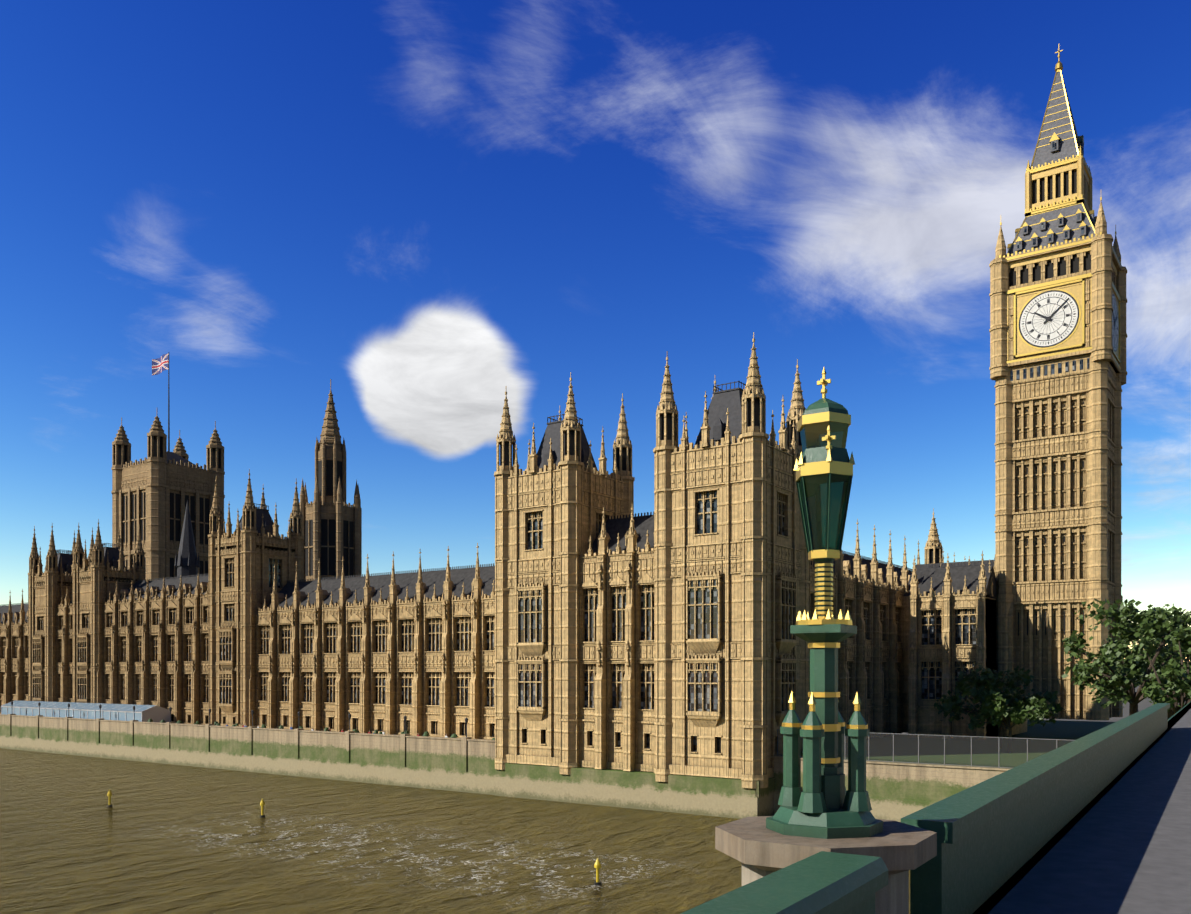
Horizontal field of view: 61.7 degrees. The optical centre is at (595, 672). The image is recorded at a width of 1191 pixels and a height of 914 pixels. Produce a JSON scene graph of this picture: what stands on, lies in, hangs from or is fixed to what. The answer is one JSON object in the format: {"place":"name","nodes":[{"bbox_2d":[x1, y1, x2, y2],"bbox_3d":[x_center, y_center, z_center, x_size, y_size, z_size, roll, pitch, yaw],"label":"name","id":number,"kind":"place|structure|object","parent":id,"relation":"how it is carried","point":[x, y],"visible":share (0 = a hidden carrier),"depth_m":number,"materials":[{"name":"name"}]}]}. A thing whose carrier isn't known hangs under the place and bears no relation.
{"place":"outdoors","nodes":[
{"label":"outdoors","id":0,"kind":"place"},
{"bbox_2d":[152,353,167,374],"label":"union flag","id":1,"kind":"object","parent":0,"point":[161,366],"depth_m":321.72,"materials":[{"name":"multicoloured fabric"}]},
{"bbox_2d":[0,748,909,913],"bbox_3d":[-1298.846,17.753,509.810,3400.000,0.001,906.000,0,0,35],"label":"river water","id":2,"kind":"structure","parent":0,"point":[157,838],"depth_m":100.36,"materials":[{"name":"brown liquid"}]},
{"bbox_2d":[107,790,600,881],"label":"river marker posts","id":3,"kind":"object","parent":2,"relation":"in","point":[597,865],"visible":1,"depth_m":121.72,"materials":[{"name":"yellow metal"}]},
{"bbox_2d":[107,805,601,885],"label":"buoy bases","id":4,"kind":"object","parent":2,"relation":"in","point":[599,883],"visible":0.27,"depth_m":83.13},
{"bbox_2d":[0,714,1011,821],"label":"embankment wall","id":5,"kind":"structure","parent":2,"relation":"in","point":[897,791],"depth_m":151.37,"materials":[{"name":"stone"}]},
{"bbox_2d":[1,700,169,722],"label":"marquee frame","id":6,"kind":"object","parent":5,"relation":"on","point":[155,713],"visible":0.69,"depth_m":206.86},
{"bbox_2d":[2,700,154,721],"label":"marquee","id":7,"kind":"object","parent":6,"relation":"in","point":[106,714],"depth_m":218.82},
{"bbox_2d":[147,719,494,739],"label":"terrace shrubs","id":8,"kind":"object","parent":5,"relation":"on","point":[426,733],"visible":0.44,"depth_m":170.13,"materials":[{"name":"green plant"}]},
{"bbox_2d":[777,729,1073,767],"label":"fence posts","id":9,"kind":"object","parent":5,"relation":"on","point":[944,748],"visible":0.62,"depth_m":111.53,"materials":[{"name":"metal"}]},
{"bbox_2d":[778,730,1063,766],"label":"fence panels","id":10,"kind":"object","parent":9,"relation":"attached to","point":[946,750],"visible":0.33,"depth_m":111.83,"materials":[{"name":"grey metal"}]},
{"bbox_2d":[3,398,997,742],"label":"palace interior","id":11,"kind":"object","parent":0,"point":[327,554],"visible":0.04,"depth_m":249.24,"materials":[{"name":"brown stone"}]},
{"bbox_2d":[0,332,1026,788],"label":"palace building","id":12,"kind":"structure","parent":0,"point":[750,560],"depth_m":144.12,"materials":[{"name":"beige stone"}]},
{"bbox_2d":[3,491,975,752],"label":"windows","id":13,"kind":"structure","parent":12,"relation":"in","point":[961,633],"depth_m":140.65,"materials":[{"name":"grey glass"}]},
{"bbox_2d":[0,516,995,622],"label":"palace slate roofs","id":14,"kind":"structure","parent":12,"relation":"on","point":[644,524],"depth_m":170.33,"materials":[{"name":"grey stone"}]},
{"bbox_2d":[0,0,1190,660],"label":"sky","id":15,"kind":"structure","parent":0,"point":[432,211],"materials":[{"name":"blue"}]},
{"bbox_2d":[715,816,936,913],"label":"stone pedestal","id":16,"kind":"object","parent":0,"point":[756,847],"visible":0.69,"depth_m":9.14,"materials":[{"name":"beige stone"}]},
{"bbox_2d":[766,398,882,838],"bbox_3d":[2.240,-0.567,9.774,1.056,4.220,1.056,0,0,35],"label":"lamp post","id":17,"kind":"object","parent":16,"relation":"on","point":[822,803],"visible":0.83,"depth_m":9.60,"materials":[{"name":"green metal"}]},
{"bbox_2d":[799,421,848,549],"bbox_3d":[2.240,-1.796,9.774,0.529,1.240,0.473,0,0,35],"label":"lantern glass","id":18,"kind":"object","parent":17,"relation":"in","point":[812,435],"visible":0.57,"depth_m":9.62,"materials":[{"name":"green glass"}]},
{"bbox_2d":[782,368,867,763],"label":"lamp post trim","id":19,"kind":"structure","parent":17,"relation":"attached to","point":[827,466],"depth_m":9.62,"materials":[{"name":"gold metal"}]},
{"bbox_2d":[680,701,1190,913],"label":"bridge parapet","id":20,"kind":"structure","parent":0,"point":[995,833],"depth_m":12.01,"materials":[{"name":"green metal"}]},
{"bbox_2d":[781,720,1114,767],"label":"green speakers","id":21,"kind":"object","parent":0,"point":[1067,731],"depth_m":140.19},
{"bbox_2d":[0,352,992,736],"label":"palace iron roofs","id":22,"kind":"structure","parent":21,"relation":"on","point":[718,418],"depth_m":162.91,"materials":[{"name":"grey metal"}]},
{"bbox_2d":[111,415,224,580],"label":"square tower","id":23,"kind":"structure","parent":22,"relation":"on","point":[158,479],"depth_m":309.13,"materials":[{"name":"beige stone"}]},
{"bbox_2d":[123,492,208,577],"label":"tower windows","id":24,"kind":"structure","parent":23,"relation":"in","point":[177,513],"depth_m":310.00,"materials":[{"name":"black glass"}]},
{"bbox_2d":[299,379,361,580],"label":"central tower","id":25,"kind":"structure","parent":22,"relation":"on","point":[335,506],"depth_m":252.01,"materials":[{"name":"stone"}]},
{"bbox_2d":[934,598,1190,752],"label":"tree","id":26,"kind":"object","parent":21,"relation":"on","point":[1145,630],"depth_m":109.38,"materials":[{"name":"green plant"}]},
{"bbox_2d":[902,675,1184,733],"bbox_3d":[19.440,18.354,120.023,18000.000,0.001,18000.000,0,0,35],"label":"ground sheet","id":27,"kind":"object","parent":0,"point":[1144,704],"depth_m":477.30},
{"bbox_2d":[1009,170,1090,634],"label":"tower windows","id":28,"kind":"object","parent":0,"point":[1049,269],"visible":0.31,"depth_m":154.06,"materials":[{"name":"black glass"}]},
{"bbox_2d":[989,201,1126,719],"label":"clock tower","id":29,"kind":"structure","parent":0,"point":[1060,576],"depth_m":153.02,"materials":[{"name":"beige stone"}]},
{"bbox_2d":[1011,141,1089,380],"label":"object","id":30,"kind":"structure","parent":29,"relation":"in","point":[1059,364],"depth_m":152.79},
{"bbox_2d":[1007,72,1095,255],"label":"spire roof","id":31,"kind":"structure","parent":29,"relation":"on","point":[1061,151],"depth_m":155.55,"materials":[{"name":"grey metal"}]},
{"bbox_2d":[999,44,1121,368],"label":"gilded tower trim","id":32,"kind":"structure","parent":29,"relation":"attached to","point":[1054,136],"depth_m":154.06,"materials":[{"name":"gold metal"}]},
{"bbox_2d":[1007,157,1118,359],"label":"stone","id":33,"kind":"object","parent":29,"relation":"attached to","point":[1084,184],"visible":0.27,"depth_m":154.16,"materials":[{"name":"beige stone"}]},
{"bbox_2d":[1020,292,1117,349],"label":"clock face","id":34,"kind":"object","parent":29,"relation":"attached to","point":[1054,325],"visible":0.35,"depth_m":152.13},
{"bbox_2d":[1019,290,1118,351],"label":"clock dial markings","id":35,"kind":"object","parent":34,"relation":"attached to","point":[1050,319],"visible":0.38,"depth_m":152.21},
{"bbox_2d":[974,705,1190,913],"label":"curb","id":36,"kind":"structure","parent":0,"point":[1122,845],"depth_m":15.36,"materials":[{"name":"grey concrete"}]}
]}

